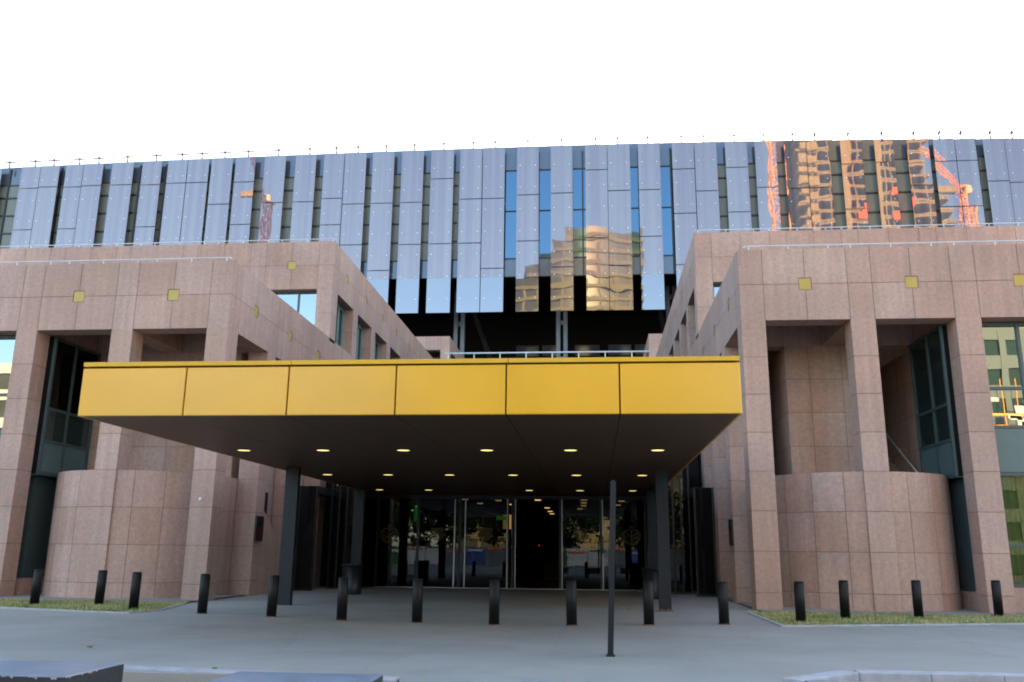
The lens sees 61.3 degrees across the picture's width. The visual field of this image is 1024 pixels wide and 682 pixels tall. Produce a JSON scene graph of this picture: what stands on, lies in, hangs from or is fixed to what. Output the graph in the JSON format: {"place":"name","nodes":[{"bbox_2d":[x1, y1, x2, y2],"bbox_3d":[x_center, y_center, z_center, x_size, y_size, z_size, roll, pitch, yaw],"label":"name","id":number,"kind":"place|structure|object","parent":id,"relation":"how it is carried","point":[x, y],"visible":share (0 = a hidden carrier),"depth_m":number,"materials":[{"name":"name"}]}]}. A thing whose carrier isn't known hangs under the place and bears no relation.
{"place":"outdoors","nodes":[
{"label":"outdoors","id":0,"kind":"place"},
{"bbox_2d":[0,660,123,681],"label":"concrete block","id":1,"kind":"structure","parent":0,"point":[32,671],"depth_m":8.86,"materials":[{"name":"grey concrete"}]},
{"bbox_2d":[0,593,245,601],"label":"paving","id":2,"kind":"structure","parent":0,"point":[42,597],"depth_m":27.92,"materials":[{"name":"grey concrete"}]},
{"bbox_2d":[209,671,382,681],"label":"concrete block","id":3,"kind":"structure","parent":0,"point":[248,676],"depth_m":8.47,"materials":[{"name":"grey concrete"}]},
{"bbox_2d":[0,129,1023,358],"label":"glass building","id":4,"kind":"structure","parent":0,"point":[561,251],"depth_m":90.34,"materials":[{"name":"glass"}]},
{"bbox_2d":[516,345,538,355],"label":"undercroft window","id":5,"kind":"structure","parent":4,"relation":"in","point":[534,348],"depth_m":102.72,"materials":[{"name":"grey glass"}]},
{"bbox_2d":[542,345,555,355],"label":"undercroft window","id":6,"kind":"structure","parent":4,"relation":"in","point":[545,348],"depth_m":102.50,"materials":[{"name":"grey glass"}]},
{"bbox_2d":[575,345,599,355],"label":"undercroft window","id":7,"kind":"structure","parent":4,"relation":"in","point":[577,347],"depth_m":102.07,"materials":[{"name":"grey glass"}]},
{"bbox_2d":[608,344,630,355],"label":"undercroft window","id":8,"kind":"structure","parent":4,"relation":"in","point":[622,347],"depth_m":101.73,"materials":[{"name":"grey glass"}]},
{"bbox_2d":[635,344,645,354],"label":"undercroft window","id":9,"kind":"structure","parent":4,"relation":"in","point":[638,347],"depth_m":101.53,"materials":[{"name":"grey glass"}]},
{"bbox_2d":[0,586,1023,681],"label":"forecourt","id":10,"kind":"structure","parent":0,"point":[454,636],"depth_m":16.55,"materials":[{"name":"concrete"}]},
{"bbox_2d":[0,604,183,613],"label":"lawn kerb","id":11,"kind":"structure","parent":10,"relation":"on","point":[92,611],"depth_m":23.14,"materials":[{"name":"concrete"}]},
{"bbox_2d":[196,573,210,613],"bbox_3d":[-8.129,6.659,22.799,0.290,1.018,0.290,2,-13,-4],"label":"bollard","id":12,"kind":"object","parent":10,"relation":"on","point":[203,596],"visible":1,"depth_m":22.71,"materials":[{"name":"black metal"}]},
{"bbox_2d":[0,238,464,601],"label":"granite wing","id":13,"kind":"structure","parent":10,"relation":"on","point":[83,501],"depth_m":30.77,"materials":[{"name":"pink granite"},{"name":"glass"},{"name":"grey green metal"}]},
{"bbox_2d":[0,336,15,430],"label":"window","id":14,"kind":"structure","parent":13,"relation":"in","point":[7,343],"depth_m":31.05,"materials":[{"name":"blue glass"}]},
{"bbox_2d":[36,337,100,475],"bbox_3d":[-16.416,2.575,32.140,0.090,4.920,2.880,-1,-14,5],"label":"bay window","id":15,"kind":"structure","parent":13,"relation":"in","point":[65,435],"depth_m":31.81,"materials":[{"name":"grey glass"}]},
{"bbox_2d":[254,516,263,540],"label":"wall panel","id":16,"kind":"structure","parent":13,"relation":"attached to","point":[259,525],"depth_m":32.24,"materials":[{"name":"black paint"}]},
{"bbox_2d":[264,492,267,515],"bbox_3d":[-10.083,6.844,34.388,0.035,1.700,1.700,-1,-14,5],"label":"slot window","id":17,"kind":"structure","parent":13,"relation":"in","point":[266,494],"depth_m":35.17,"materials":[{"name":"black glass"}]},
{"bbox_2d":[274,291,316,324],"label":"window","id":18,"kind":"structure","parent":13,"relation":"in","point":[304,303],"depth_m":42.41,"materials":[{"name":"blue glass"}]},
{"bbox_2d":[334,303,344,347],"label":"side window","id":19,"kind":"structure","parent":13,"relation":"in","point":[340,311],"depth_m":44.94,"materials":[{"name":"teal glass"}]},
{"bbox_2d":[355,323,362,359],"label":"side window","id":20,"kind":"structure","parent":13,"relation":"in","point":[359,328],"depth_m":48.75,"materials":[{"name":"teal glass"}]},
{"bbox_2d":[374,340,378,359],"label":"side window","id":21,"kind":"structure","parent":13,"relation":"in","point":[376,352],"depth_m":52.58,"materials":[{"name":"teal glass"}]},
{"bbox_2d":[265,575,279,616],"bbox_3d":[-6.082,6.485,21.994,0.290,1.018,0.290,7,-15,-20],"label":"bollard","id":22,"kind":"object","parent":10,"relation":"on","point":[272,600],"visible":1,"depth_m":21.90,"materials":[{"name":"black metal"}]},
{"bbox_2d":[335,577,348,620],"bbox_3d":[-4.137,6.288,21.101,0.290,1.018,0.290,8,-15,-30],"label":"bollard","id":23,"kind":"object","parent":10,"relation":"on","point":[342,599],"visible":1,"depth_m":21.00,"materials":[{"name":"black metal"}]},
{"bbox_2d":[342,564,363,594],"bbox_3d":[-6.219,9.243,33.587,0.850,1.140,0.850,-1,-14,5],"label":"litter bin","id":24,"kind":"object","parent":10,"relation":"on","point":[353,573],"visible":0.9,"depth_m":33.30,"materials":[{"name":"black metal"}]},
{"bbox_2d":[78,356,741,611],"bbox_3d":[-1.066,5.847,28.184,12.980,5.290,24.705,-1,-14,5],"label":"entrance canopy","id":25,"kind":"object","parent":10,"relation":"on","point":[650,428],"visible":1,"depth_m":17.36,"materials":[{"name":"yellow metal"}]},
{"bbox_2d":[411,578,422,622],"bbox_3d":[-2.258,6.199,20.650,0.290,1.018,0.290,-1,-14,2],"label":"bollard","id":26,"kind":"object","parent":10,"relation":"on","point":[417,599],"visible":1,"depth_m":20.56,"materials":[{"name":"black metal"}]},
{"bbox_2d":[488,580,499,624],"bbox_3d":[-0.416,6.137,20.317,0.290,1.018,0.290,-4,-14,18],"label":"bollard","id":27,"kind":"object","parent":10,"relation":"on","point":[494,597],"visible":1,"depth_m":20.22,"materials":[{"name":"black metal"}]},
{"bbox_2d":[293,453,717,596],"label":"entrance hall","id":28,"kind":"structure","parent":10,"relation":"on","point":[536,542],"depth_m":49.32,"materials":[{"name":"black glass"}]},
{"bbox_2d":[566,580,577,625],"bbox_3d":[1.396,6.161,20.336,0.290,1.018,0.290,4,-15,-17],"label":"bollard","id":29,"kind":"object","parent":10,"relation":"on","point":[571,608],"visible":1,"depth_m":20.24,"materials":[{"name":"black metal"}]},
{"bbox_2d":[606,480,615,656],"bbox_3d":[1.681,3.816,14.660,0.215,2.895,0.180,-1,-14,5],"label":"sign post","id":30,"kind":"object","parent":10,"relation":"on","point":[611,569],"visible":1,"depth_m":14.59,"materials":[{"name":"metal"}]},
{"bbox_2d":[643,581,654,625],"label":"bollard","id":31,"kind":"object","parent":10,"relation":"on","point":[648,604],"visible":1,"depth_m":20.58,"materials":[{"name":"black metal"}]},
{"bbox_2d":[641,567,658,598],"bbox_3d":[5.311,9.107,32.518,0.850,1.140,0.850,-1,-14,5],"label":"litter bin","id":32,"kind":"object","parent":10,"relation":"on","point":[649,573],"visible":0.6,"depth_m":32.23,"materials":[{"name":"black metal"}]},
{"bbox_2d":[717,581,729,624],"bbox_3d":[5.166,6.399,21.144,0.290,1.018,0.290,8,-16,-26],"label":"bollard","id":33,"kind":"object","parent":10,"relation":"on","point":[723,604],"visible":1,"depth_m":21.05,"materials":[{"name":"black metal"}]},
{"bbox_2d":[643,222,1023,612],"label":"granite wing","id":34,"kind":"structure","parent":10,"relation":"on","point":[867,444],"depth_m":27.98,"materials":[{"name":"pink stone"}]},
{"bbox_2d":[713,284,720,298],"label":"window","id":35,"kind":"structure","parent":34,"relation":"in","point":[716,287],"depth_m":40.62,"materials":[{"name":"blue glass"}]},
{"bbox_2d":[728,519,733,545],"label":"wall panel","id":36,"kind":"structure","parent":34,"relation":"attached to","point":[730,528],"depth_m":30.56,"materials":[{"name":"black paint"}]},
{"bbox_2d":[908,325,958,477],"bbox_3d":[14.231,2.212,29.298,0.090,4.920,2.880,-1,-14,5],"label":"bay window","id":37,"kind":"structure","parent":34,"relation":"in","point":[934,423],"depth_m":29.15,"materials":[{"name":"grey glass"}]},
{"bbox_2d":[982,322,1023,428],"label":"window","id":38,"kind":"structure","parent":34,"relation":"in","point":[1003,342],"depth_m":27.77,"materials":[{"name":"clear glass"}]},
{"bbox_2d":[1000,473,1023,587],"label":"window","id":39,"kind":"structure","parent":34,"relation":"in","point":[1001,474],"depth_m":26.48,"materials":[{"name":"green glass"}]},
{"bbox_2d":[747,612,1023,626],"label":"lawn kerb","id":40,"kind":"structure","parent":10,"relation":"on","point":[769,620],"depth_m":21.25,"materials":[{"name":"concrete"}]},
{"bbox_2d":[0,0,1023,167],"label":"sky","id":41,"kind":"structure","parent":0,"point":[110,79],"materials":[{"name":"white"}]},
{"bbox_2d":[805,680,865,681],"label":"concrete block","id":42,"kind":"structure","parent":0,"point":[830,681],"depth_m":8.58,"materials":[{"name":"grey concrete"}]},
{"bbox_2d":[728,597,1023,615],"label":"paving","id":43,"kind":"structure","parent":0,"point":[962,611],"depth_m":25.69,"materials":[{"name":"grey concrete"}]},
{"bbox_2d":[749,610,1023,624],"bbox_3d":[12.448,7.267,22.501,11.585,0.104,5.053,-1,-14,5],"label":"grass","id":44,"kind":"structure","parent":0,"point":[823,617],"depth_m":22.90,"materials":[{"name":"green plant"}]},
{"bbox_2d":[793,581,805,622],"bbox_3d":[7.247,6.572,21.766,0.290,1.018,0.290,1,-14,-1],"label":"bollard","id":45,"kind":"object","parent":44,"relation":"on","point":[800,610],"visible":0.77,"depth_m":21.68,"materials":[{"name":"black metal"}]},
{"bbox_2d":[838,580,849,618],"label":"bollard","id":46,"kind":"object","parent":44,"relation":"on","point":[844,599],"visible":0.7,"depth_m":23.04,"materials":[{"name":"black metal"}]},
{"bbox_2d":[911,580,923,617],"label":"bollard","id":47,"kind":"object","parent":44,"relation":"on","point":[917,597],"visible":0.8,"depth_m":23.79,"materials":[{"name":"black metal"}]},
{"bbox_2d":[990,580,1003,615],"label":"bollard","id":48,"kind":"object","parent":44,"relation":"on","point":[997,597],"visible":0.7,"depth_m":24.60,"materials":[{"name":"black metal"}]},
{"label":"lawn soil","id":49,"kind":"structure","parent":0,"visible":0},
{"bbox_2d":[29,569,42,604],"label":"bollard","id":50,"kind":"object","parent":49,"relation":"on","point":[36,586],"visible":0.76,"depth_m":25.27,"materials":[{"name":"black metal"}]},
{"bbox_2d":[0,597,186,611],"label":"grass","id":51,"kind":"structure","parent":49,"relation":"on","point":[80,604],"depth_m":24.82,"materials":[{"name":"green plant"}]},
{"bbox_2d":[94,570,107,604],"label":"bollard","id":52,"kind":"object","parent":49,"relation":"on","point":[100,587],"visible":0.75,"depth_m":25.16,"materials":[{"name":"black metal"}]},
{"bbox_2d":[128,572,141,608],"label":"bollard","id":53,"kind":"object","parent":49,"relation":"on","point":[135,590],"visible":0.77,"depth_m":23.62,"materials":[{"name":"black metal"}]},
{"label":"road","id":54,"kind":"structure","parent":0,"visible":0},
{"bbox_2d":[0,659,399,681],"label":"road kerb","id":55,"kind":"structure","parent":54,"relation":"on","point":[231,671],"depth_m":12.05,"materials":[{"name":"concrete"}]},
{"bbox_2d":[782,670,1023,681],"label":"road kerb","id":56,"kind":"structure","parent":54,"relation":"on","point":[894,676],"depth_m":12.37,"materials":[{"name":"concrete"}]}
]}

